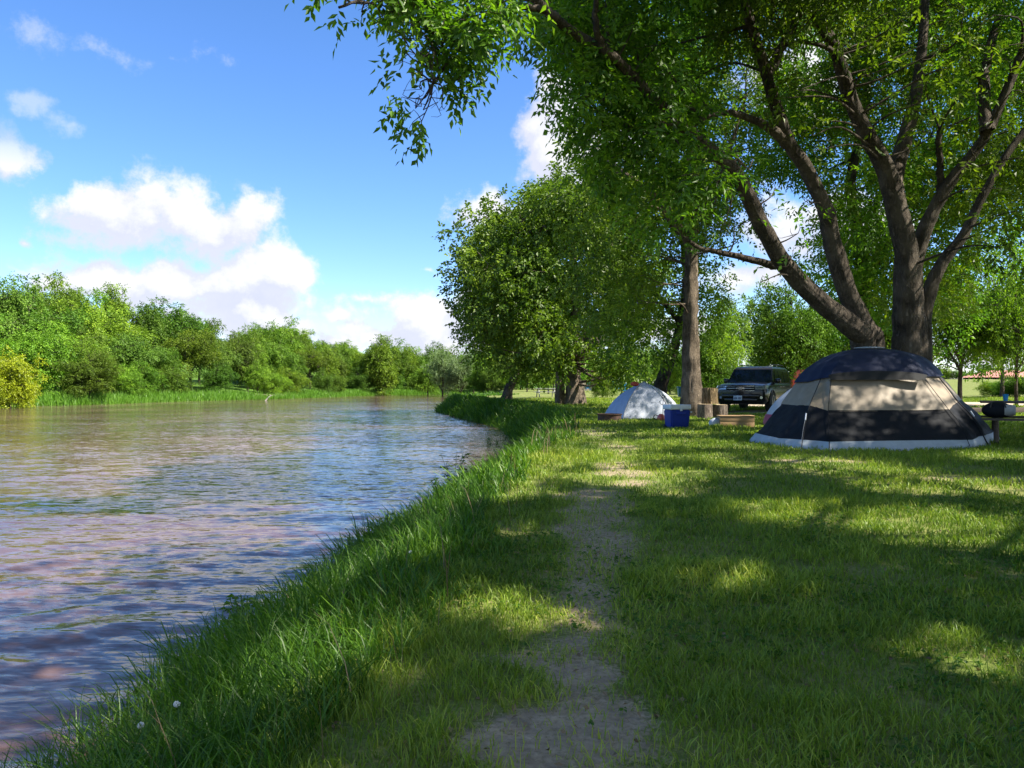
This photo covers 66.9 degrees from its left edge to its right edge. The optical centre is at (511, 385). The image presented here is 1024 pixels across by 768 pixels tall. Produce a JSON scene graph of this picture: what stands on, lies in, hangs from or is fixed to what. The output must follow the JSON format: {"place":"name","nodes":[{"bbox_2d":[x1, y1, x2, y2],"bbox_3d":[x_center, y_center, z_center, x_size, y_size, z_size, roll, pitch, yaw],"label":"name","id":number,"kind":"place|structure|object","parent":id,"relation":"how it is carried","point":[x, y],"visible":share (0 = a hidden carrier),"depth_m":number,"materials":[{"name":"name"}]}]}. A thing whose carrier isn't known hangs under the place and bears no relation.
{"place":"outdoors","nodes":[
{"label":"outdoors","id":0,"kind":"place"},
{"bbox_2d":[0,395,519,767],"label":"river","id":1,"kind":"structure","parent":0,"point":[115,519],"depth_m":13.82,"materials":[{"name":"liquid"}]},
{"bbox_2d":[0,0,1023,378],"label":"sky","id":2,"kind":"structure","parent":0,"point":[218,159],"materials":[{"name":"blue"}]},
{"bbox_2d":[36,363,1023,767],"bbox_3d":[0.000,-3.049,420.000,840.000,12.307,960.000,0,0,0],"label":"ground","id":3,"kind":"structure","parent":0,"point":[968,385],"depth_m":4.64,"materials":[{"name":"green plant"}]},
{"bbox_2d":[0,312,27,364],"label":"tree","id":4,"kind":"object","parent":3,"relation":"on","point":[3,344],"visible":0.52,"depth_m":85.31,"materials":[{"name":"green plant"}]},
{"bbox_2d":[0,271,37,364],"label":"tree","id":5,"kind":"object","parent":3,"relation":"on","point":[12,306],"visible":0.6,"depth_m":96.65,"materials":[{"name":"green plant"}]},
{"bbox_2d":[0,345,52,408],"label":"shrub","id":6,"kind":"object","parent":3,"relation":"on","point":[16,387],"visible":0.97,"depth_m":75.22,"materials":[{"name":"yellow plant"}]},
{"bbox_2d":[6,282,65,322],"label":"tree","id":7,"kind":"object","parent":3,"relation":"on","point":[41,294],"visible":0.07,"depth_m":110.56,"materials":[{"name":"green plant"}]},
{"bbox_2d":[0,319,87,395],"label":"tree","id":8,"kind":"object","parent":3,"relation":"on","point":[49,350],"visible":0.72,"depth_m":88.86,"materials":[{"name":"green plant"}]},
{"bbox_2d":[0,273,93,384],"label":"tree","id":9,"kind":"object","parent":3,"relation":"on","point":[67,317],"visible":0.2,"depth_m":100.61,"materials":[{"name":"green plant"}]},
{"bbox_2d":[35,270,93,319],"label":"tree","id":10,"kind":"object","parent":3,"relation":"on","point":[63,294],"visible":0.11,"depth_m":116.52,"materials":[{"name":"green plant"}]},
{"bbox_2d":[41,331,113,367],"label":"tree","id":11,"kind":"object","parent":3,"relation":"on","point":[81,341],"visible":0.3,"depth_m":95.11,"materials":[{"name":"green plant"}]},
{"bbox_2d":[46,287,122,316],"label":"tree","id":12,"kind":"object","parent":3,"relation":"on","point":[103,298],"visible":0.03,"depth_m":124.34,"materials":[{"name":"green plant"}]},
{"bbox_2d":[49,324,121,386],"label":"tree","id":13,"kind":"object","parent":3,"relation":"on","point":[96,337],"visible":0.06,"depth_m":101.75,"materials":[{"name":"green plant"}]},
{"bbox_2d":[50,343,124,397],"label":"shrub","id":14,"kind":"object","parent":3,"relation":"on","point":[89,377],"visible":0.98,"depth_m":89.03,"materials":[{"name":"green plant"}]},
{"bbox_2d":[41,300,135,384],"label":"tree","id":15,"kind":"object","parent":3,"relation":"on","point":[94,323],"visible":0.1,"depth_m":107.19,"materials":[{"name":"green plant"}]},
{"bbox_2d":[49,298,160,379],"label":"tree","id":16,"kind":"object","parent":3,"relation":"on","point":[123,327],"visible":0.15,"depth_m":113.36,"materials":[{"name":"green plant"}]},
{"bbox_2d":[90,281,135,325],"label":"tree","id":17,"kind":"object","parent":3,"relation":"on","point":[114,298],"visible":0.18,"depth_m":131.57,"materials":[{"name":"green plant"}]},
{"bbox_2d":[94,355,139,394],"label":"bush","id":18,"kind":"object","parent":3,"relation":"on","point":[120,383],"visible":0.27,"depth_m":96.05,"materials":[{"name":"green plant"}]},
{"bbox_2d":[109,366,150,398],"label":"tree","id":19,"kind":"object","parent":3,"relation":"on","point":[138,388],"visible":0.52,"depth_m":99.29,"materials":[{"name":"green plant"}]},
{"bbox_2d":[99,331,170,368],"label":"tree","id":20,"kind":"object","parent":3,"relation":"on","point":[129,349],"visible":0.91,"depth_m":105.99,"materials":[{"name":"green plant"}]},
{"bbox_2d":[124,360,168,392],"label":"bush","id":21,"kind":"object","parent":3,"relation":"on","point":[147,372],"visible":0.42,"depth_m":104.24,"materials":[{"name":"green plant"}]},
{"bbox_2d":[122,300,172,378],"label":"tree","id":22,"kind":"object","parent":3,"relation":"on","point":[142,318],"visible":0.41,"depth_m":119.31,"materials":[{"name":"green plant"}]},
{"bbox_2d":[148,347,184,390],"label":"tree","id":23,"kind":"object","parent":3,"relation":"on","point":[174,354],"visible":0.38,"depth_m":112.16,"materials":[{"name":"green plant"}]},
{"bbox_2d":[149,359,197,393],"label":"bush","id":24,"kind":"object","parent":3,"relation":"on","point":[179,379],"visible":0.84,"depth_m":109.18,"materials":[{"name":"green plant"}]},
{"bbox_2d":[137,294,218,383],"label":"tree","id":25,"kind":"object","parent":3,"relation":"on","point":[180,324],"visible":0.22,"depth_m":126.89,"materials":[{"name":"green plant"}]},
{"bbox_2d":[160,328,224,389],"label":"tree","id":26,"kind":"object","parent":3,"relation":"on","point":[198,348],"visible":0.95,"depth_m":116.81,"materials":[{"name":"green plant"}]},
{"bbox_2d":[193,317,231,383],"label":"tree","id":27,"kind":"object","parent":3,"relation":"on","point":[214,327],"visible":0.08,"depth_m":133.97,"materials":[{"name":"green plant"}]},
{"bbox_2d":[187,341,243,370],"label":"tree","id":28,"kind":"object","parent":3,"relation":"on","point":[230,359],"visible":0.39,"depth_m":123.19,"materials":[{"name":"green plant"}]},
{"bbox_2d":[194,360,240,391],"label":"bush","id":29,"kind":"object","parent":3,"relation":"on","point":[211,381],"visible":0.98,"depth_m":118.42,"materials":[{"name":"green plant"}]},
{"bbox_2d":[1,387,458,406],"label":"bank reeds","id":30,"kind":"object","parent":3,"relation":"on","point":[114,397],"visible":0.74,"depth_m":108.98,"materials":[{"name":"green plant"}]},
{"bbox_2d":[209,330,252,379],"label":"tree","id":31,"kind":"object","parent":3,"relation":"on","point":[230,340],"visible":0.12,"depth_m":138.98,"materials":[{"name":"green plant"}]},
{"bbox_2d":[218,593,259,627],"bbox_3d":[-2.455,2.106,7.005,0.360,0.547,0.430,0,0,0],"label":"weed","id":32,"kind":"object","parent":3,"relation":"on","point":[237,597],"visible":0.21,"depth_m":6.99,"materials":[{"name":"green plant"}]},
{"bbox_2d":[230,333,264,391],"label":"tree","id":33,"kind":"object","parent":3,"relation":"on","point":[245,351],"visible":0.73,"depth_m":128.38,"materials":[{"name":"green plant"}]},
{"bbox_2d":[228,325,273,352],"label":"tree","id":34,"kind":"object","parent":3,"relation":"on","point":[249,331],"visible":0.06,"depth_m":152.27,"materials":[{"name":"green plant"}]},
{"bbox_2d":[240,358,276,392],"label":"bush","id":35,"kind":"object","parent":3,"relation":"on","point":[257,376],"visible":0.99,"depth_m":124.05,"materials":[{"name":"green plant"}]},
{"bbox_2d":[251,343,270,386],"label":"tree","id":36,"kind":"object","parent":3,"relation":"on","point":[262,360],"visible":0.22,"depth_m":134.25,"materials":[{"name":"green plant"}]},
{"bbox_2d":[254,369,293,393],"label":"tree","id":37,"kind":"object","parent":3,"relation":"on","point":[278,379],"visible":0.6,"depth_m":130.37,"materials":[{"name":"green plant"}]},
{"bbox_2d":[252,314,305,356],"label":"tree","id":38,"kind":"object","parent":3,"relation":"on","point":[291,343],"visible":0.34,"depth_m":158.11,"materials":[{"name":"green plant"}]},
{"bbox_2d":[257,334,308,385],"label":"tree","id":39,"kind":"object","parent":3,"relation":"on","point":[277,360],"visible":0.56,"depth_m":139.31,"materials":[{"name":"green plant"}]},
{"bbox_2d":[273,366,311,392],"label":"bush","id":40,"kind":"object","parent":3,"relation":"on","point":[293,375],"visible":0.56,"depth_m":135.47,"materials":[{"name":"green plant"}]},
{"bbox_2d":[0,390,591,767],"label":"bank grass","id":41,"kind":"structure","parent":3,"relation":"on","point":[252,683],"depth_m":5.01,"materials":[{"name":"green plant"}]},
{"bbox_2d":[292,348,333,389],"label":"tree","id":42,"kind":"object","parent":3,"relation":"on","point":[319,360],"visible":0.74,"depth_m":153.91,"materials":[{"name":"green plant"}]},
{"bbox_2d":[301,340,333,383],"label":"tree","id":43,"kind":"object","parent":3,"relation":"on","point":[318,345],"visible":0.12,"depth_m":168.66,"materials":[{"name":"green plant"}]},
{"bbox_2d":[312,367,337,391],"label":"bush","id":44,"kind":"object","parent":3,"relation":"on","point":[323,381],"visible":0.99,"depth_m":147.12,"materials":[{"name":"green plant"}]},
{"bbox_2d":[319,348,339,375],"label":"tree","id":45,"kind":"object","parent":3,"relation":"on","point":[334,363],"visible":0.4,"depth_m":160.87,"materials":[{"name":"green plant"}]},
{"bbox_2d":[314,348,351,382],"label":"tree","id":46,"kind":"object","parent":3,"relation":"on","point":[342,366],"visible":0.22,"depth_m":165.97,"materials":[{"name":"green plant"}]},
{"bbox_2d":[319,344,351,363],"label":"tree","id":47,"kind":"object","parent":3,"relation":"on","point":[338,353],"visible":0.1,"depth_m":173.55,"materials":[{"name":"green plant"}]},
{"bbox_2d":[325,369,349,392],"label":"tree","id":48,"kind":"object","parent":3,"relation":"on","point":[339,383],"visible":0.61,"depth_m":153.17,"materials":[{"name":"green plant"}]},
{"bbox_2d":[335,339,356,369],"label":"tree","id":49,"kind":"object","parent":3,"relation":"on","point":[343,348],"visible":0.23,"depth_m":185.45,"materials":[{"name":"green plant"}]},
{"bbox_2d":[345,351,367,374],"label":"tree","id":50,"kind":"object","parent":3,"relation":"on","point":[355,362],"visible":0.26,"depth_m":172.22,"materials":[{"name":"green plant"}]},
{"bbox_2d":[343,366,376,390],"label":"tree","id":51,"kind":"object","parent":3,"relation":"on","point":[359,380],"visible":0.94,"depth_m":164.66,"materials":[{"name":"green plant"}]},
{"bbox_2d":[354,341,401,390],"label":"tree","id":52,"kind":"object","parent":3,"relation":"on","point":[362,366],"visible":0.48,"depth_m":167.27,"materials":[{"name":"green plant"}]},
{"bbox_2d":[363,333,401,395],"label":"tree","id":53,"kind":"object","parent":3,"relation":"on","point":[380,351],"visible":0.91,"depth_m":166.58,"materials":[{"name":"green plant"}]},
{"bbox_2d":[385,366,408,388],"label":"tree","id":54,"kind":"object","parent":3,"relation":"on","point":[400,384],"visible":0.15,"depth_m":179.32,"materials":[{"name":"green plant"}]},
{"bbox_2d":[390,345,417,372],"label":"tree","id":55,"kind":"object","parent":3,"relation":"on","point":[405,358],"visible":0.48,"depth_m":179.79,"materials":[{"name":"green plant"}]},
{"bbox_2d":[401,344,425,382],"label":"tree","id":56,"kind":"object","parent":3,"relation":"on","point":[414,356],"visible":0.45,"depth_m":187.42,"materials":[{"name":"green plant"}]},
{"bbox_2d":[408,356,439,395],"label":"tree","id":57,"kind":"object","parent":3,"relation":"on","point":[420,380],"visible":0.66,"depth_m":166.61,"materials":[{"name":"green plant"}]},
{"bbox_2d":[416,341,443,386],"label":"tree","id":58,"kind":"object","parent":3,"relation":"on","point":[430,351],"visible":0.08,"depth_m":187.25,"materials":[{"name":"green plant"}]},
{"bbox_2d":[420,347,459,395],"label":"tree","id":59,"kind":"object","parent":3,"relation":"on","point":[437,365],"visible":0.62,"depth_m":158.78,"materials":[{"name":"green plant"}]},
{"bbox_2d":[439,453,470,481],"bbox_3d":[-1.162,1.894,16.055,0.544,1.022,0.709,0,0,-42],"label":"weed","id":60,"kind":"object","parent":3,"relation":"on","point":[455,465],"visible":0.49,"depth_m":16.08,"materials":[{"name":"green plant"}]},
{"bbox_2d":[439,353,472,393],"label":"tree","id":61,"kind":"object","parent":3,"relation":"on","point":[456,373],"visible":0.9,"depth_m":155.04,"materials":[{"name":"green plant"}]},
{"bbox_2d":[462,359,493,392],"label":"tree","id":62,"kind":"object","parent":3,"relation":"on","point":[472,378],"visible":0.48,"depth_m":138.85,"materials":[{"name":"green plant"}]},
{"bbox_2d":[480,367,503,392],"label":"tree","id":63,"kind":"object","parent":3,"relation":"on","point":[495,384],"visible":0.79,"depth_m":131.12,"materials":[{"name":"green plant"}]},
{"bbox_2d":[470,354,528,389],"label":"tree","id":64,"kind":"object","parent":3,"relation":"on","point":[484,382],"visible":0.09,"depth_m":135.04,"materials":[{"name":"green plant"}]},
{"bbox_2d":[448,205,585,398],"bbox_3d":[0.536,-6.642,60.239,11.322,15.932,14.299,0,0,0],"label":"shade tree","id":65,"kind":"object","parent":3,"relation":"on","point":[517,366],"visible":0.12,"depth_m":56.05,"materials":[{"name":"green plant"}]},
{"bbox_2d":[432,150,681,404],"bbox_3d":[3.051,-6.632,46.042,15.617,15.988,13.956,0,0,0],"label":"shade tree","id":66,"kind":"object","parent":3,"relation":"on","point":[514,312],"visible":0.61,"depth_m":42.86,"materials":[{"name":"green plant"}]},
{"bbox_2d":[583,365,618,397],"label":"tree","id":67,"kind":"object","parent":3,"relation":"on","point":[606,393],"visible":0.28,"depth_m":65.52,"materials":[{"name":"green plant"}]},
{"bbox_2d":[597,413,621,421],"bbox_3d":[2.992,1.012,23.800,0.790,0.292,0.790,0,0,0],"label":"fire ring","id":68,"kind":"object","parent":3,"relation":"on","point":[607,416],"visible":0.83,"depth_m":23.50,"materials":[{"name":"metal"}]},
{"bbox_2d":[605,381,675,418],"bbox_3d":[4.806,0.506,27.345,2.962,1.319,2.111,0,0,0],"label":"tent","id":69,"kind":"object","parent":3,"relation":"on","point":[637,400],"visible":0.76,"depth_m":26.86,"materials":[{"name":"grey fabric"}]},
{"bbox_2d":[628,349,653,382],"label":"tree","id":70,"kind":"object","parent":3,"relation":"on","point":[647,371],"visible":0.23,"depth_m":99.25,"materials":[{"name":"green plant"}]},
{"bbox_2d":[262,515,1022,767],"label":"leaf litter","id":71,"kind":"object","parent":3,"relation":"on","point":[586,707],"visible":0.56,"depth_m":4.19,"materials":[{"name":"brown plant"}]},
{"bbox_2d":[284,0,1023,349],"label":"shade tree","id":72,"kind":"object","parent":3,"relation":"on","point":[648,108],"visible":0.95,"depth_m":14.73,"materials":[{"name":"green plant"}]},
{"bbox_2d":[305,483,1023,767],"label":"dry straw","id":73,"kind":"object","parent":3,"relation":"on","point":[612,745],"visible":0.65,"depth_m":4.26,"materials":[{"name":"beige plant"}]},
{"bbox_2d":[650,357,681,393],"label":"tree","id":74,"kind":"object","parent":3,"relation":"on","point":[673,385],"visible":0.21,"depth_m":74.50,"materials":[{"name":"green plant"}]},
{"bbox_2d":[573,237,760,393],"bbox_3d":[7.915,-3.158,40.272,8.635,9.072,16.689,0,0,25],"label":"shade tree","id":75,"kind":"object","parent":3,"relation":"on","point":[669,353],"visible":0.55,"depth_m":35.82,"materials":[{"name":"green plant"}]},
{"bbox_2d":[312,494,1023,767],"bbox_3d":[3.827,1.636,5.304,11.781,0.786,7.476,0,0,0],"label":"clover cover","id":76,"kind":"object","parent":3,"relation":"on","point":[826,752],"visible":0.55,"depth_m":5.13,"materials":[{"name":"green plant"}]},
{"bbox_2d":[529,18,808,415],"bbox_3d":[6.390,-7.440,30.364,11.575,17.679,10.340,0,0,0],"label":"shade tree","id":77,"kind":"object","parent":3,"relation":"on","point":[691,389],"visible":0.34,"depth_m":28.52,"materials":[{"name":"green plant"}]},
{"bbox_2d":[663,404,691,427],"bbox_3d":[4.413,0.823,20.599,0.664,0.635,0.526,0,0,-14],"label":"cooler","id":78,"kind":"object","parent":3,"relation":"on","point":[676,415],"visible":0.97,"depth_m":20.40,"materials":[{"name":"plastic"}]},
{"bbox_2d":[697,404,712,418],"bbox_3d":[6.614,0.887,26.599,0.597,0.504,0.570,0,0,-23],"label":"log round","id":79,"kind":"object","parent":3,"relation":"on","point":[704,410],"visible":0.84,"depth_m":26.36,"materials":[{"name":"brown wood"}]},
{"bbox_2d":[702,388,717,403],"bbox_3d":[6.851,0.363,26.919,0.523,0.554,0.603,0,0,38],"label":"log round","id":80,"kind":"object","parent":79,"relation":"on","point":[709,395],"visible":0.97,"depth_m":26.69,"materials":[{"name":"brown wood"}]},
{"bbox_2d":[673,317,744,387],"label":"tree","id":81,"kind":"object","parent":3,"relation":"on","point":[708,378],"visible":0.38,"depth_m":59.12,"materials":[{"name":"green plant"}]},
{"bbox_2d":[713,404,727,417],"bbox_3d":[7.212,0.902,26.897,0.514,0.474,0.580,0,0,-19],"label":"log round","id":82,"kind":"object","parent":3,"relation":"on","point":[719,409],"visible":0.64,"depth_m":26.67,"materials":[{"name":"brown wood"}]},
{"bbox_2d":[701,292,755,384],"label":"tree","id":83,"kind":"object","parent":3,"relation":"on","point":[737,331],"visible":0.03,"depth_m":71.32,"materials":[{"name":"green plant"}]},
{"bbox_2d":[716,415,754,427],"bbox_3d":[6.142,0.983,21.300,0.960,0.328,0.460,0,0,4],"label":"wooden box","id":84,"kind":"object","parent":3,"relation":"on","point":[737,420],"visible":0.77,"depth_m":21.09,"materials":[{"name":"brown wood"}]},
{"bbox_2d":[739,295,769,365],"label":"tree","id":85,"kind":"object","parent":3,"relation":"on","point":[745,302],"visible":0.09,"depth_m":79.88,"materials":[{"name":"green plant"}]},
{"bbox_2d":[763,388,791,424],"bbox_3d":[8.279,0.583,22.500,1.933,1.104,1.706,0,0,0],"label":"tent","id":86,"kind":"object","parent":3,"relation":"on","point":[775,406],"visible":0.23,"depth_m":22.39,"materials":[{"name":"white fabric"}]},
{"bbox_2d":[728,261,841,384],"bbox_3d":[17.585,-3.012,48.700,6.562,9.589,7.278,0,0,-38],"label":"tree","id":87,"kind":"object","parent":3,"relation":"on","point":[790,335],"visible":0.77,"depth_m":47.15,"materials":[{"name":"green plant"}]},
{"bbox_2d":[770,272,849,364],"bbox_3d":[20.824,-2.976,51.370,6.500,9.498,7.208,0,0,-26],"label":"tree","id":88,"kind":"object","parent":3,"relation":"on","point":[836,337],"visible":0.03,"depth_m":50.60,"materials":[{"name":"green plant"}]},
{"bbox_2d":[655,0,1023,362],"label":"shade tree","id":89,"kind":"object","parent":3,"relation":"on","point":[915,294],"visible":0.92,"depth_m":18.79,"materials":[{"name":"green plant"}]},
{"bbox_2d":[749,347,993,451],"bbox_3d":[7.813,0.231,16.056,6.110,2.054,5.188,0,0,0],"label":"family tent","id":90,"kind":"object","parent":3,"relation":"on","point":[871,397],"visible":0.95,"depth_m":14.49,"materials":[{"name":"blue fabric"}]},
{"bbox_2d":[737,0,1023,361],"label":"shade tree","id":91,"kind":"object","parent":3,"relation":"on","point":[865,271],"visible":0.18,"depth_m":28.68,"materials":[{"name":"green plant"}]},
{"bbox_2d":[842,292,951,377],"bbox_3d":[22.229,-1.897,46.045,6.826,7.728,5.785,0,0,-34],"label":"tree","id":92,"kind":"object","parent":3,"relation":"on","point":[888,346],"visible":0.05,"depth_m":45.25,"materials":[{"name":"green plant"}]},
{"bbox_2d":[932,251,1013,398],"bbox_3d":[24.310,-2.946,42.320,5.820,8.877,5.653,0,0,-34],"label":"tree","id":93,"kind":"object","parent":3,"relation":"on","point":[981,338],"visible":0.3,"depth_m":41.30,"materials":[{"name":"green plant"}]},
{"bbox_2d":[972,379,997,395],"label":"shrub","id":94,"kind":"object","parent":3,"relation":"on","point":[984,386],"visible":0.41,"depth_m":65.98,"materials":[{"name":"green plant"}]},
{"bbox_2d":[962,371,1023,378],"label":"picnic shelter","id":95,"kind":"object","parent":3,"relation":"on","point":[994,376],"visible":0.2,"depth_m":148.97,"materials":[{"name":"ceramic"}]},
{"bbox_2d":[964,239,1023,396],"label":"tree","id":96,"kind":"object","parent":3,"relation":"on","point":[1002,388],"visible":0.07,"depth_m":59.82,"materials":[{"name":"green plant"}]},
{"bbox_2d":[978,259,1023,404],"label":"tree","id":97,"kind":"object","parent":3,"relation":"on","point":[1007,331],"visible":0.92,"depth_m":39.64,"materials":[{"name":"green plant"}]},
{"bbox_2d":[980,400,1023,442],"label":"picnic table","id":98,"kind":"object","parent":3,"relation":"on","point":[995,426],"visible":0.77,"depth_m":14.47,"materials":[{"name":"brown wood"}]},
{"bbox_2d":[981,401,1015,417],"bbox_3d":[8.976,0.441,14.316,0.535,0.320,0.286,0,0,30],"label":"duffel bag","id":99,"kind":"object","parent":98,"relation":"on","point":[997,409],"visible":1,"depth_m":14.22,"materials":[{"name":"black fabric"}]},
{"bbox_2d":[986,374,1023,396],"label":"shrub","id":100,"kind":"object","parent":3,"relation":"on","point":[996,389],"visible":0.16,"depth_m":61.70,"materials":[{"name":"green plant"}]},
{"bbox_2d":[997,376,1023,396],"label":"shrub","id":101,"kind":"object","parent":3,"relation":"on","point":[1020,389],"visible":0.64,"depth_m":59.90,"materials":[{"name":"green plant"}]},
{"bbox_2d":[999,244,1023,326],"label":"tree","id":102,"kind":"object","parent":3,"relation":"on","point":[1021,281],"visible":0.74,"depth_m":34.56,"materials":[{"name":"green plant"}]},
{"bbox_2d":[450,430,659,767],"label":"dirt path","id":103,"kind":"structure","parent":0,"point":[633,717],"depth_m":3.67,"materials":[{"name":"brown soil"}]},
{"bbox_2d":[728,402,1023,413],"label":"gravel road","id":104,"kind":"structure","parent":0,"point":[967,403],"depth_m":40.07,"materials":[{"name":"grey gravel"}]},
{"bbox_2d":[717,364,791,410],"bbox_3d":[10.447,0.086,33.159,2.340,1.978,5.262,0,0,31],"label":"parked car","id":105,"kind":"object","parent":104,"relation":"on","point":[743,386],"visible":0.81,"depth_m":31.61,"materials":[{"name":"black paint"}]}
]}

